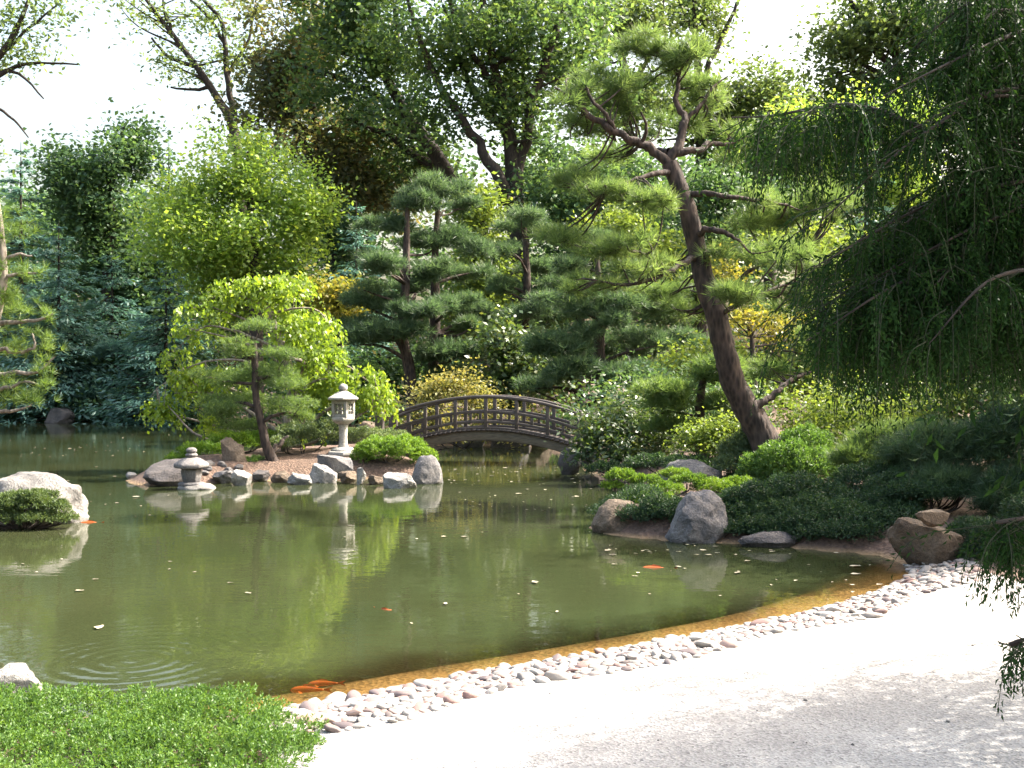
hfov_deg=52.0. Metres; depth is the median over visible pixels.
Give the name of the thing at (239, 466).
stone
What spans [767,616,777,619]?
cobble
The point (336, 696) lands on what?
cobble
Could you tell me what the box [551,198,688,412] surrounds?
broadleaf tree
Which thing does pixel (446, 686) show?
cobble
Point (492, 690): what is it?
cobble
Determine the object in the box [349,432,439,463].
juniper shrub
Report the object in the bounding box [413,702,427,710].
cobble
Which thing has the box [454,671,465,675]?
cobble
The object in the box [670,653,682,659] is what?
cobble
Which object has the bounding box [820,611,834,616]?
cobble
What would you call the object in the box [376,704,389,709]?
cobble
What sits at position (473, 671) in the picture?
cobble
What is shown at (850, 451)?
mugo pine
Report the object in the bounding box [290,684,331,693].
koi fish
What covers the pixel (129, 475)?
edge rock
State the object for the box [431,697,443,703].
cobble
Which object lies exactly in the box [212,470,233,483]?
edge rock
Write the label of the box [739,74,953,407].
broadleaf tree
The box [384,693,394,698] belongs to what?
cobble
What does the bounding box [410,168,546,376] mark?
broadleaf tree
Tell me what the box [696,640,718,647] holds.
cobble
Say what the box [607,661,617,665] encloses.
cobble
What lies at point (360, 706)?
cobble
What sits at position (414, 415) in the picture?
broadleaf shrub
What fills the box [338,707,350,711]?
cobble
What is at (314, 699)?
cobble
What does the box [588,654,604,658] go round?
cobble
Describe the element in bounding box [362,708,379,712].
cobble
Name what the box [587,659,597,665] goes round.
cobble
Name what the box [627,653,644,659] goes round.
cobble
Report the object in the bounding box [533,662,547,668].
cobble
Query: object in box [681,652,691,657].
cobble
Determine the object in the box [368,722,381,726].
cobble
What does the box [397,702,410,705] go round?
cobble
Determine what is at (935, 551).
boulder
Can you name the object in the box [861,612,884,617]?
cobble
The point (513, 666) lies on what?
cobble
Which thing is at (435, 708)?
cobble
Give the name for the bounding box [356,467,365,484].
edge rock
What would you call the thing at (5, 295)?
pine tree
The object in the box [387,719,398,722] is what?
cobble
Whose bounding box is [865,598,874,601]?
cobble
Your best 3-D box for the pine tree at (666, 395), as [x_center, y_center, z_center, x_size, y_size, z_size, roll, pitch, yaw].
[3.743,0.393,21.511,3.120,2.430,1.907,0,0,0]
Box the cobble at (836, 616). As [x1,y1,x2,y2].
[831,615,842,618]
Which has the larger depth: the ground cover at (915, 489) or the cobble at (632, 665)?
the ground cover at (915, 489)
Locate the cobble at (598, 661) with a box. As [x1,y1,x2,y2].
[593,659,601,663]
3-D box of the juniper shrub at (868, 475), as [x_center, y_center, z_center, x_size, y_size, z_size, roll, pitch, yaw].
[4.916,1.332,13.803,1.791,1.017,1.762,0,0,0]
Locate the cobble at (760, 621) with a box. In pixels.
[749,618,772,625]
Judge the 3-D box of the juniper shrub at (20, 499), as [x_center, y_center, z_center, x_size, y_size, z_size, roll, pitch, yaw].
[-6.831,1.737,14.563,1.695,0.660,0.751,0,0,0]
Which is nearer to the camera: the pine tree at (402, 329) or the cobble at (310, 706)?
the cobble at (310, 706)
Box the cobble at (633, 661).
[628,660,639,662]
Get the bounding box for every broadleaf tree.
[0,88,212,340]
[255,335,480,412]
[270,200,390,346]
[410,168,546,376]
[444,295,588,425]
[468,135,719,409]
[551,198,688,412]
[603,138,850,357]
[637,195,914,424]
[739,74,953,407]
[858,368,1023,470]
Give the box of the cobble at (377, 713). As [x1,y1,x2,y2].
[372,711,382,717]
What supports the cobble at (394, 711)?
on the gravel path
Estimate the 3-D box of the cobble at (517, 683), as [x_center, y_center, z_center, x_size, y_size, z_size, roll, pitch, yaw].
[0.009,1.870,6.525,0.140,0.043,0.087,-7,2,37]
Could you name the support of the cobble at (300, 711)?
on the gravel path
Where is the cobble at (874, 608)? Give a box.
[872,606,882,610]
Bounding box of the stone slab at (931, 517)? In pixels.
[915,509,949,526]
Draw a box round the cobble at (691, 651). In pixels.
[679,648,701,655]
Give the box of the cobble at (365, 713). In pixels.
[359,712,371,716]
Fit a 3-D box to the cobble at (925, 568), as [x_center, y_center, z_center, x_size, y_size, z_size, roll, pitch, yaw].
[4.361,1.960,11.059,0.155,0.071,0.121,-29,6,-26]
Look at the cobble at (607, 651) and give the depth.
7.44 m
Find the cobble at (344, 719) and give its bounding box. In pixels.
[341,717,350,721]
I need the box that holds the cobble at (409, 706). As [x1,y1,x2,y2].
[405,704,414,708]
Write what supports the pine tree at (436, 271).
on the ground at (386, 672)
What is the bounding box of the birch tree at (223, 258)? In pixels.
[88,100,366,428]
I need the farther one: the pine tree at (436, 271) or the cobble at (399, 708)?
the pine tree at (436, 271)
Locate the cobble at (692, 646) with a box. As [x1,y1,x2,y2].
[687,645,697,648]
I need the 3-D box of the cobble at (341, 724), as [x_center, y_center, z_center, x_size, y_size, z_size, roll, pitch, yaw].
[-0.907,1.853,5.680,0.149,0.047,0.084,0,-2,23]
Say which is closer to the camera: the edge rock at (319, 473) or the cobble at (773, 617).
the cobble at (773, 617)
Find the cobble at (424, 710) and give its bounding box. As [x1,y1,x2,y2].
[419,709,430,712]
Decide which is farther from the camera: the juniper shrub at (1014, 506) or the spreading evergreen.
the spreading evergreen
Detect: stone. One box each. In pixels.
[202,470,209,474]
[220,437,246,461]
[235,464,243,469]
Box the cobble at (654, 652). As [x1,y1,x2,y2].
[652,650,660,657]
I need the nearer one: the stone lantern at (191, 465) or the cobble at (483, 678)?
the cobble at (483, 678)
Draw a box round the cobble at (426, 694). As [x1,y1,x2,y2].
[419,692,433,697]
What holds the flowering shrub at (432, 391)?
on the ground at (386, 672)
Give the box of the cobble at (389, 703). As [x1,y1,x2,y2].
[386,701,396,706]
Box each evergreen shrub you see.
[0,392,138,420]
[123,361,405,429]
[528,350,795,448]
[581,451,768,482]
[823,356,1023,465]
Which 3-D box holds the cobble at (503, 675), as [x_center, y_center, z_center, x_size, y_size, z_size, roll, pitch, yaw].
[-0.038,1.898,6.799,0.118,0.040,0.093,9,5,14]
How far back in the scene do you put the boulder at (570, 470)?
23.09 m
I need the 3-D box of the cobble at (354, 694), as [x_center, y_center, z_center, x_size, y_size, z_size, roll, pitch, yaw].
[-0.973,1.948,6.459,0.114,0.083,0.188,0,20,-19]
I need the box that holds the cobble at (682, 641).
[679,639,690,643]
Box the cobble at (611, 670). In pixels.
[605,667,614,673]
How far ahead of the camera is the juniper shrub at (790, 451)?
16.47 m
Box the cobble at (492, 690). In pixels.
[485,687,497,693]
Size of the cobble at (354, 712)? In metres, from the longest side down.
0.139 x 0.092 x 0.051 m
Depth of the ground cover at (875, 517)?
13.11 m
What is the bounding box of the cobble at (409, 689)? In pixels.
[402,687,417,691]
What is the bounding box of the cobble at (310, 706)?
[298,701,318,711]
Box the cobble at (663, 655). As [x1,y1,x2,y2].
[660,652,670,658]
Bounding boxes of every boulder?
[0,471,89,526]
[0,663,46,703]
[44,408,75,422]
[142,459,182,486]
[357,421,374,442]
[412,455,442,483]
[451,424,484,447]
[491,441,530,447]
[558,447,581,474]
[591,499,637,532]
[659,459,721,482]
[665,490,732,543]
[738,531,799,547]
[887,517,964,564]
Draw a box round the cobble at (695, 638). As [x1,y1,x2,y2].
[689,635,705,641]
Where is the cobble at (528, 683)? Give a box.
[522,680,534,685]
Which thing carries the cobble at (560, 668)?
on the gravel path
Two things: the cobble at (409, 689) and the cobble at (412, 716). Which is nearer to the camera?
the cobble at (412, 716)
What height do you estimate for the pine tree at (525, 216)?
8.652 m
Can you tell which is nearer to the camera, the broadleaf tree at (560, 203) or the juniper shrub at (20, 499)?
the juniper shrub at (20, 499)
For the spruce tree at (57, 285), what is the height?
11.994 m
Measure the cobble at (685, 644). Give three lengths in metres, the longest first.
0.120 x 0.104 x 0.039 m
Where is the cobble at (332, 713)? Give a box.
[326,711,338,715]
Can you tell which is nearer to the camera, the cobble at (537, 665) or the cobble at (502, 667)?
the cobble at (537, 665)
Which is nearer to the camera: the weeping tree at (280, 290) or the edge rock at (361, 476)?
the edge rock at (361, 476)
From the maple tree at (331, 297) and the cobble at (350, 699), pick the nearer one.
the cobble at (350, 699)
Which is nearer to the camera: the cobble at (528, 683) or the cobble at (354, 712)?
the cobble at (354, 712)
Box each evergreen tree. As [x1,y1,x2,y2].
[0,306,242,421]
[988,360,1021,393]
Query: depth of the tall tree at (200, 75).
65.87 m
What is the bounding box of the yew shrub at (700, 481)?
[598,466,751,503]
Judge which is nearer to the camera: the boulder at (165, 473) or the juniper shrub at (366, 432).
the boulder at (165, 473)
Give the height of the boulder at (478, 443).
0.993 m
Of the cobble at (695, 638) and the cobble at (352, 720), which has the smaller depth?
the cobble at (352, 720)
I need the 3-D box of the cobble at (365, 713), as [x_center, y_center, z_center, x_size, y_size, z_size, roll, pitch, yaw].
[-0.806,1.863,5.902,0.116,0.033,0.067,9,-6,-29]
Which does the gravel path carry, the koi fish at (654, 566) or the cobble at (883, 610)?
the cobble at (883, 610)
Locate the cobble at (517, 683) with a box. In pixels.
[507,681,521,685]
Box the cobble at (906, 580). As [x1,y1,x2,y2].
[902,578,915,583]
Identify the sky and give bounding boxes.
[0,0,1019,383]
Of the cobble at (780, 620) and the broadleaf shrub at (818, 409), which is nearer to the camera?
the cobble at (780, 620)
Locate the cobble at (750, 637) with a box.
[746,635,757,638]
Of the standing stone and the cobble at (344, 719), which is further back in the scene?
the standing stone
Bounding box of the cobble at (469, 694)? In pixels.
[462,691,479,698]
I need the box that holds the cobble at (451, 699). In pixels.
[443,695,460,703]
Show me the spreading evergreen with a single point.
(104, 346)
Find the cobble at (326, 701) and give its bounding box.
[321,699,331,703]
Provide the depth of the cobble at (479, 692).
6.30 m
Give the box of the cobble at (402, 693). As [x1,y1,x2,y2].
[393,690,412,696]
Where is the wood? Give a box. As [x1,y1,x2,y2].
[0,99,1019,400]
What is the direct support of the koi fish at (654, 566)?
on the water
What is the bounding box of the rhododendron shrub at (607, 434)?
[541,370,691,474]
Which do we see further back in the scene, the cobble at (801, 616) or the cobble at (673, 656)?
the cobble at (801, 616)
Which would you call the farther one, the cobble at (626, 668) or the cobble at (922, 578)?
the cobble at (922, 578)
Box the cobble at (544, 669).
[539,667,549,672]
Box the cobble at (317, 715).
[294,712,327,725]
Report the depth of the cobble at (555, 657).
7.57 m
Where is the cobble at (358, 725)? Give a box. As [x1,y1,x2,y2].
[353,723,365,728]
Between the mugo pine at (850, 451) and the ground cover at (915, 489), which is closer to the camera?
the ground cover at (915, 489)
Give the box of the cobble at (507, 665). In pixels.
[498,662,509,667]
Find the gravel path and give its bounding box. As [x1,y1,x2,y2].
[271,573,1023,767]
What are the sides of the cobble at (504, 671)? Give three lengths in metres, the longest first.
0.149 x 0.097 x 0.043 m
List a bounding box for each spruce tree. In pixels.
[0,149,82,412]
[0,221,138,423]
[21,255,149,420]
[72,260,244,425]
[125,152,224,392]
[283,201,421,422]
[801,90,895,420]
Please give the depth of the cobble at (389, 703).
6.13 m
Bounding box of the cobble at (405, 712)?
[401,709,413,715]
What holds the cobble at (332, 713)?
on the gravel path
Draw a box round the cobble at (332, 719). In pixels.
[324,716,340,723]
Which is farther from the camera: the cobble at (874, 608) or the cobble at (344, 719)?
the cobble at (874, 608)
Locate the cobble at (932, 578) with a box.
[927,577,938,579]
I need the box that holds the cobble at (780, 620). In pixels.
[777,618,787,622]
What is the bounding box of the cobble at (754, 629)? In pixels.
[749,628,760,631]
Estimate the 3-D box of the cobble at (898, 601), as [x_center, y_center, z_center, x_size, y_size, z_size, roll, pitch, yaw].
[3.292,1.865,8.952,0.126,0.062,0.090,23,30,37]
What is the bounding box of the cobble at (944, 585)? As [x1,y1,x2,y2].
[940,582,951,587]
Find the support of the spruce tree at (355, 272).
on the ground at (386, 672)
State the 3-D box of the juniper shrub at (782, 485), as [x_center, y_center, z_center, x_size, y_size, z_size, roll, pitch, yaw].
[3.702,1.537,13.773,2.100,0.802,1.475,0,0,0]
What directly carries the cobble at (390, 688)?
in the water
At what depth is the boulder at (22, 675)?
6.57 m
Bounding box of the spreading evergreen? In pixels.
[51,337,245,410]
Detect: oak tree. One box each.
[193,0,445,350]
[244,0,499,367]
[311,0,660,410]
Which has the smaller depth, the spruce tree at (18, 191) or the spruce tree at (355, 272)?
the spruce tree at (355, 272)
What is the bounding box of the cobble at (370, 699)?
[364,697,378,702]
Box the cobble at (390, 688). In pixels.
[385,686,402,691]
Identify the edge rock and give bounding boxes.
[126,472,135,478]
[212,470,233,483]
[231,469,251,485]
[252,470,269,481]
[270,471,289,482]
[287,472,311,484]
[309,463,336,482]
[317,455,352,478]
[339,471,356,483]
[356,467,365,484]
[368,475,382,484]
[382,472,416,488]
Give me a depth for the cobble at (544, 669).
6.87 m
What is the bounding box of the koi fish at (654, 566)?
[644,564,677,567]
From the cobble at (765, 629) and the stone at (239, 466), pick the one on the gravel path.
the cobble at (765, 629)
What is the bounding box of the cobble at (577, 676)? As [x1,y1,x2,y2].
[572,673,581,678]
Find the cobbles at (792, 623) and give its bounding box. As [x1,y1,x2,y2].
[293,557,988,732]
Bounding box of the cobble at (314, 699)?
[308,697,321,702]
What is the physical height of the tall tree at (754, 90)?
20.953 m
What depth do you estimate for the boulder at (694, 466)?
17.40 m
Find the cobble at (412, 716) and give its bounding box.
[406,712,417,719]
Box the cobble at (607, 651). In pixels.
[602,650,613,654]
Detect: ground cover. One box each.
[245,454,264,462]
[586,482,928,543]
[859,478,980,517]
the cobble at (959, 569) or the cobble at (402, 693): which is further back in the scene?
the cobble at (959, 569)
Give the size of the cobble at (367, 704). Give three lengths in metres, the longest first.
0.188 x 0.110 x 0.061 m
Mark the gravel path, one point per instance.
(898, 687)
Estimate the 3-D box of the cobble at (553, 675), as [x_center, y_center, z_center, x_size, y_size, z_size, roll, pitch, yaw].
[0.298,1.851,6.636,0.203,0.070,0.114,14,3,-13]
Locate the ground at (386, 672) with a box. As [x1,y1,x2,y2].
[0,384,1023,767]
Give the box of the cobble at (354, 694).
[345,690,361,700]
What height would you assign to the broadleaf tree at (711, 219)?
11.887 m
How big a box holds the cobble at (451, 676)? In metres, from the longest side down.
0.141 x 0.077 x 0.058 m
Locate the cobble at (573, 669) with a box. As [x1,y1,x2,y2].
[566,668,580,671]
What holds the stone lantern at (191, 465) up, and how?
on the ground at (386, 672)
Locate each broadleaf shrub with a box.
[360,383,590,448]
[648,398,740,465]
[711,427,752,476]
[749,361,982,465]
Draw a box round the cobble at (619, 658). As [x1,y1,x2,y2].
[615,656,625,661]
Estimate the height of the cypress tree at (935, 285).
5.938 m
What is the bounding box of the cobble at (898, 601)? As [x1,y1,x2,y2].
[891,598,904,604]
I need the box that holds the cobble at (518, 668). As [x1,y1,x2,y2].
[510,666,522,671]
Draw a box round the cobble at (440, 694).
[436,692,447,697]
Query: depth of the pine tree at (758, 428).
17.42 m
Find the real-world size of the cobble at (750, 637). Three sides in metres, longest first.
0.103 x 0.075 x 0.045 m
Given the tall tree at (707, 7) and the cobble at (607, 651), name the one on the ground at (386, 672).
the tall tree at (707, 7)
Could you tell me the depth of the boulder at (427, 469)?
21.03 m
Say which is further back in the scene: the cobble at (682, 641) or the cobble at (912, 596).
the cobble at (912, 596)
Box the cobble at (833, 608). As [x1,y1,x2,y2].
[825,606,841,611]
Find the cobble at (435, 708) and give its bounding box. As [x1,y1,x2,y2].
[428,705,442,710]
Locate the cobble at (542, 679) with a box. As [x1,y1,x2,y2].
[535,676,550,683]
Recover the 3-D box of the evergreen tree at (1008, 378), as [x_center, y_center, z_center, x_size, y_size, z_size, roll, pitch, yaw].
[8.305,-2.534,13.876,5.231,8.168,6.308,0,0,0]
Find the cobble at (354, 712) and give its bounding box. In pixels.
[346,709,362,715]
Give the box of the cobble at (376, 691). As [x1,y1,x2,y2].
[369,689,385,694]
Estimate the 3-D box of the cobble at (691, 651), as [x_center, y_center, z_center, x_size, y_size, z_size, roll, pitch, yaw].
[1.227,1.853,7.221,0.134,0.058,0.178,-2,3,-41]
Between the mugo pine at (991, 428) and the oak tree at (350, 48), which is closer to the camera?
the mugo pine at (991, 428)
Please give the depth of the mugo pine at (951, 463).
13.28 m
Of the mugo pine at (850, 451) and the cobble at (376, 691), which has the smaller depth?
the cobble at (376, 691)
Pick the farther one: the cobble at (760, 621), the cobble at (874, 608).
the cobble at (874, 608)
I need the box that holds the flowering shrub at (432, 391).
[394,356,512,447]
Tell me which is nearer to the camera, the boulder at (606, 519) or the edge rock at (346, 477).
the boulder at (606, 519)
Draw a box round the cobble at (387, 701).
[382,700,399,703]
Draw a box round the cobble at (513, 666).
[508,664,523,668]
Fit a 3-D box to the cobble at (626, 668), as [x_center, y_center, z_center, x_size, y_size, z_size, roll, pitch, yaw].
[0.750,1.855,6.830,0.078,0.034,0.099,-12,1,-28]
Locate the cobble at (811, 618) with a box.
[809,616,819,620]
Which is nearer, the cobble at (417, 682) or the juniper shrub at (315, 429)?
the cobble at (417, 682)
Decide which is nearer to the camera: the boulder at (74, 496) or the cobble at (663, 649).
the cobble at (663, 649)
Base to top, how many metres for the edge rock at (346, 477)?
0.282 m
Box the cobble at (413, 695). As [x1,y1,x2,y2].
[409,693,421,698]
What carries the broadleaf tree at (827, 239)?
on the ground at (386, 672)
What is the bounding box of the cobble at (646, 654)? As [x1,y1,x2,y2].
[640,652,650,656]
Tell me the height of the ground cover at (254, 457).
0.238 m
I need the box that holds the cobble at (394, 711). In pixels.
[389,708,401,713]
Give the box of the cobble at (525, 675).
[517,671,534,680]
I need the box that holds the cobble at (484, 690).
[471,688,485,692]
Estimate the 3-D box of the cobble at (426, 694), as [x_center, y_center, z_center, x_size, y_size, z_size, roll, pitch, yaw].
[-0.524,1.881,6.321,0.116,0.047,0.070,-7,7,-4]
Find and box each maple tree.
[293,262,377,438]
[710,242,805,391]
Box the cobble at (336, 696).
[324,692,345,700]
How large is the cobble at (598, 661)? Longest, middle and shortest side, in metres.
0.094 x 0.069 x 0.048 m
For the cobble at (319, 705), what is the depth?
6.18 m
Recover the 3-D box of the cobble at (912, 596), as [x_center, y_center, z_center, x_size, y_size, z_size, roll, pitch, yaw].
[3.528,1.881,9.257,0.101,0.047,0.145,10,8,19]
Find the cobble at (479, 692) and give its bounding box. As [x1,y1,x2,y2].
[473,690,483,695]
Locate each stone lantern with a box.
[174,447,215,489]
[328,384,357,455]
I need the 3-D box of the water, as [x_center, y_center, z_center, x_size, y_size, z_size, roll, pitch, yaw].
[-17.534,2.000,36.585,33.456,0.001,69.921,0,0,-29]
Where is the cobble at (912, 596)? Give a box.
[906,594,917,598]
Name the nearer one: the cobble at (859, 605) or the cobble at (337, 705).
the cobble at (337, 705)
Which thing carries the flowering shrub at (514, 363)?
on the ground at (386, 672)
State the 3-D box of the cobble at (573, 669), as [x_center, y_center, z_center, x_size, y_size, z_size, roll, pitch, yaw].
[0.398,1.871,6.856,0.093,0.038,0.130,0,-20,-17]
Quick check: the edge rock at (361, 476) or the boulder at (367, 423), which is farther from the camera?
the boulder at (367, 423)
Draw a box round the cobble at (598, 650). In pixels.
[594,648,605,653]
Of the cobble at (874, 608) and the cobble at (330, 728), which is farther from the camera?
the cobble at (874, 608)
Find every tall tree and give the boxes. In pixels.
[0,0,104,177]
[79,0,273,390]
[539,0,726,358]
[633,0,819,352]
[679,38,831,390]
[773,0,957,167]
[904,0,1020,389]
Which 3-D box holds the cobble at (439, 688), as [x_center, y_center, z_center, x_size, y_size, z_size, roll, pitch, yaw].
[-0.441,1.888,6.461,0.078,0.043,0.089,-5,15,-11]
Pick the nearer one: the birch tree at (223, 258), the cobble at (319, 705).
the cobble at (319, 705)
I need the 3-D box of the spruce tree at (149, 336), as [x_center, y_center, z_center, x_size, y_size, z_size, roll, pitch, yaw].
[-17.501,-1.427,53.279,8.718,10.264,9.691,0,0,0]
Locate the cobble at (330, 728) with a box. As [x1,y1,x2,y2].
[324,724,341,732]
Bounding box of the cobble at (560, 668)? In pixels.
[554,666,566,671]
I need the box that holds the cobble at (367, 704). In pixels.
[350,701,375,708]
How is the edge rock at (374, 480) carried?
on the water
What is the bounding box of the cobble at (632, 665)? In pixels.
[626,663,638,668]
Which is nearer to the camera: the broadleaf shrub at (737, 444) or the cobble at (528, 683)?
the cobble at (528, 683)
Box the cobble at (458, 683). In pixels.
[450,680,464,687]
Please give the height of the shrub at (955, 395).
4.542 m
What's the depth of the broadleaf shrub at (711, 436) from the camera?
19.30 m
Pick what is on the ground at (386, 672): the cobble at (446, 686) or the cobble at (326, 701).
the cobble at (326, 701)
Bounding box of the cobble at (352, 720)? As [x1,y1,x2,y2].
[347,719,357,722]
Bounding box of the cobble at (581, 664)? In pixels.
[574,661,588,667]
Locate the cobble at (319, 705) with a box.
[316,703,326,708]
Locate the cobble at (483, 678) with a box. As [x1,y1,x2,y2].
[476,675,491,680]
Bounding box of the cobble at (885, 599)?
[882,597,891,601]
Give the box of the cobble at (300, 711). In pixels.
[291,709,310,715]
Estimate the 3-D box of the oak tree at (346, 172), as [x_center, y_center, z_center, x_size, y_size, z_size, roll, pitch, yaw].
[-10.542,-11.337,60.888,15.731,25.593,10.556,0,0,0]
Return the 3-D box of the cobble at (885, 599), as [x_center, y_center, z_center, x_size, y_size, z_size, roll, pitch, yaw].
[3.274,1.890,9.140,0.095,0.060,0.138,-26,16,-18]
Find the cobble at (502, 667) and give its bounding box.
[495,666,507,669]
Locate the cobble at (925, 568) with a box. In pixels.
[919,565,931,572]
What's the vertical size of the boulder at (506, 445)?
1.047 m
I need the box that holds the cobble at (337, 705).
[334,702,348,707]
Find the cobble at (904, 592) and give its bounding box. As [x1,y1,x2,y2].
[899,590,915,595]
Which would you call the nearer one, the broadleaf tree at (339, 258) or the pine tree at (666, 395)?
the pine tree at (666, 395)
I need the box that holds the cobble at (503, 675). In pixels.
[497,673,511,677]
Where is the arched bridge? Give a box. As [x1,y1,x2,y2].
[375,395,603,464]
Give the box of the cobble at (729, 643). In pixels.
[720,639,738,647]
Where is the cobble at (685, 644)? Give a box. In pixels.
[682,643,696,646]
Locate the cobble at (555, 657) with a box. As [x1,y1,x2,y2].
[552,654,561,660]
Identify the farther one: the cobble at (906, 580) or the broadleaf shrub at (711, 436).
the broadleaf shrub at (711, 436)
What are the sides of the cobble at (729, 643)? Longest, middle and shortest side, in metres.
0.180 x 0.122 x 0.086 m
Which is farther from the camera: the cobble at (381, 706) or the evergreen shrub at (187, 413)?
the evergreen shrub at (187, 413)
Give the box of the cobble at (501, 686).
[495,682,506,690]
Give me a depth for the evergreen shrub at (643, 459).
19.82 m
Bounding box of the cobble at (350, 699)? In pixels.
[345,698,357,701]
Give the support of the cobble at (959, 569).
on the gravel path
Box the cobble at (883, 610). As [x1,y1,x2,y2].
[873,608,887,613]
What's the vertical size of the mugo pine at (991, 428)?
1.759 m
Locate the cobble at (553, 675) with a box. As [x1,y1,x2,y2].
[544,670,571,680]
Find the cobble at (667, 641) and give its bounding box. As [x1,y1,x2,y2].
[657,638,676,645]
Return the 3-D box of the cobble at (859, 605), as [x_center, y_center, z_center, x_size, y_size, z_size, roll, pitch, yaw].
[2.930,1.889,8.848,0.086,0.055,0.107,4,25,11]
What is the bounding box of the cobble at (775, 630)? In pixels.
[768,628,782,633]
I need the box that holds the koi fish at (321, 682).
[308,679,345,686]
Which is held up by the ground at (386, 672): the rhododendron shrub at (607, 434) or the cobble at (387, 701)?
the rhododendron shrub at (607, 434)
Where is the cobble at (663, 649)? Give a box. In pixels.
[658,647,668,651]
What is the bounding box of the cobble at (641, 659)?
[635,657,646,661]
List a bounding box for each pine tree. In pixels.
[0,196,69,412]
[186,315,320,461]
[328,183,456,429]
[405,168,503,426]
[472,201,576,420]
[509,225,710,409]
[521,17,868,479]
[623,351,768,457]
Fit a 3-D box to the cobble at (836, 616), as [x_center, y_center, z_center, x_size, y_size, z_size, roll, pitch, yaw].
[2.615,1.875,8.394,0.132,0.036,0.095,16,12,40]
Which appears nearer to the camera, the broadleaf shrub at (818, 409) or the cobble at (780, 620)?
the cobble at (780, 620)
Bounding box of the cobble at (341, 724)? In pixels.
[333,721,353,728]
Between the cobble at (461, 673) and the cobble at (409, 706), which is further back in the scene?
the cobble at (461, 673)
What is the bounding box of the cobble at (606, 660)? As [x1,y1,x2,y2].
[602,658,614,662]
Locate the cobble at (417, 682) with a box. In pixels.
[413,679,435,686]
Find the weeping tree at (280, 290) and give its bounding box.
[134,270,403,450]
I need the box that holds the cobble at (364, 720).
[357,716,369,724]
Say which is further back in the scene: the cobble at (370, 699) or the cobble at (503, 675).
the cobble at (503, 675)
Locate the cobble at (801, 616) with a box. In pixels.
[796,615,808,619]
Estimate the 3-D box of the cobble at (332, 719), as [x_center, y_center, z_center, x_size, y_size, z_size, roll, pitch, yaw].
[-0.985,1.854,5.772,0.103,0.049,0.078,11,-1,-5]
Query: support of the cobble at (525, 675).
on the gravel path
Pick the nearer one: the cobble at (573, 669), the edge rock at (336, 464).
the cobble at (573, 669)
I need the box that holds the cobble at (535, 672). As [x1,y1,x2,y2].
[529,669,543,675]
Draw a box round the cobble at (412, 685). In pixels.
[402,683,416,688]
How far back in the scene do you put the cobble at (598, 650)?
7.80 m
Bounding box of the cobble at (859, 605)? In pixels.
[854,603,863,607]
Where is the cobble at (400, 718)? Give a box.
[395,715,406,720]
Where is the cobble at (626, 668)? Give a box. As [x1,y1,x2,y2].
[621,666,632,670]
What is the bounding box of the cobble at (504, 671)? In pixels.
[494,670,510,674]
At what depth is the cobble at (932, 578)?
10.19 m
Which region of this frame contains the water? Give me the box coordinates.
[0,420,892,716]
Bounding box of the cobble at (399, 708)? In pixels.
[387,707,403,710]
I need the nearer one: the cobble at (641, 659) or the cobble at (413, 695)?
the cobble at (413, 695)
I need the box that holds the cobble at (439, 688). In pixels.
[435,686,445,690]
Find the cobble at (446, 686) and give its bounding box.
[442,684,453,688]
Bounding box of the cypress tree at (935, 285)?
[680,0,1023,721]
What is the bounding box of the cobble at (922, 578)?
[918,576,930,581]
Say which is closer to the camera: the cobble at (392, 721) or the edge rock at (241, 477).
the cobble at (392, 721)
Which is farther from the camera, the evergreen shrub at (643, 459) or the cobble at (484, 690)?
the evergreen shrub at (643, 459)
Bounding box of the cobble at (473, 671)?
[466,670,478,673]
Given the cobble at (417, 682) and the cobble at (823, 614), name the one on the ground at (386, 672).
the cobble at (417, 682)
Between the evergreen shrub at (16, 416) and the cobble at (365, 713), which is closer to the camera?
the cobble at (365, 713)
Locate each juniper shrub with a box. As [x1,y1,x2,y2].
[0,486,80,528]
[0,680,329,767]
[163,427,282,459]
[269,416,338,454]
[325,425,409,447]
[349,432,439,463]
[721,469,859,525]
[734,420,851,481]
[737,513,900,541]
[826,456,932,509]
[944,491,1023,559]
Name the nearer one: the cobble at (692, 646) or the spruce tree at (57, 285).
the cobble at (692, 646)
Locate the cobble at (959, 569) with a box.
[955,567,971,571]
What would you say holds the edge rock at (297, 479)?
on the water
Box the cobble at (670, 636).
[665,634,678,637]
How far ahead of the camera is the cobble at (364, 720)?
5.73 m
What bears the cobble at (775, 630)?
on the gravel path
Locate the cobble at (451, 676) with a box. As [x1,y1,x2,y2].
[448,673,457,678]
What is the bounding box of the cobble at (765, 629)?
[760,627,770,631]
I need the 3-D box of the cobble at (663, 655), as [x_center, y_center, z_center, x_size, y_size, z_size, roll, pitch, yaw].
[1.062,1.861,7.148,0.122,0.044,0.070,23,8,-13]
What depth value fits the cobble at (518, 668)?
6.96 m
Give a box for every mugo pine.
[823,414,939,468]
[866,412,1015,508]
[949,393,1023,518]
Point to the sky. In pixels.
(70, 98)
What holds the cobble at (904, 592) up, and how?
on the gravel path
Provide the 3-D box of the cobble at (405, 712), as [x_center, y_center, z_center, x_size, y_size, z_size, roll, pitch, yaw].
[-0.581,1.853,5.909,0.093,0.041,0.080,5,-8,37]
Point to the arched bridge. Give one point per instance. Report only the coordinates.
(520, 432)
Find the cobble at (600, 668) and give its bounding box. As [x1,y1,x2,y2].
[593,666,606,671]
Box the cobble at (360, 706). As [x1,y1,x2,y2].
[352,704,364,709]
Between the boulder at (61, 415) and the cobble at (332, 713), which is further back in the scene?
the boulder at (61, 415)
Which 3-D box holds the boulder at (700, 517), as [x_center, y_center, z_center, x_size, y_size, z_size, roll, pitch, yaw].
[2.415,1.821,13.418,0.886,0.936,0.594,0,0,-21]

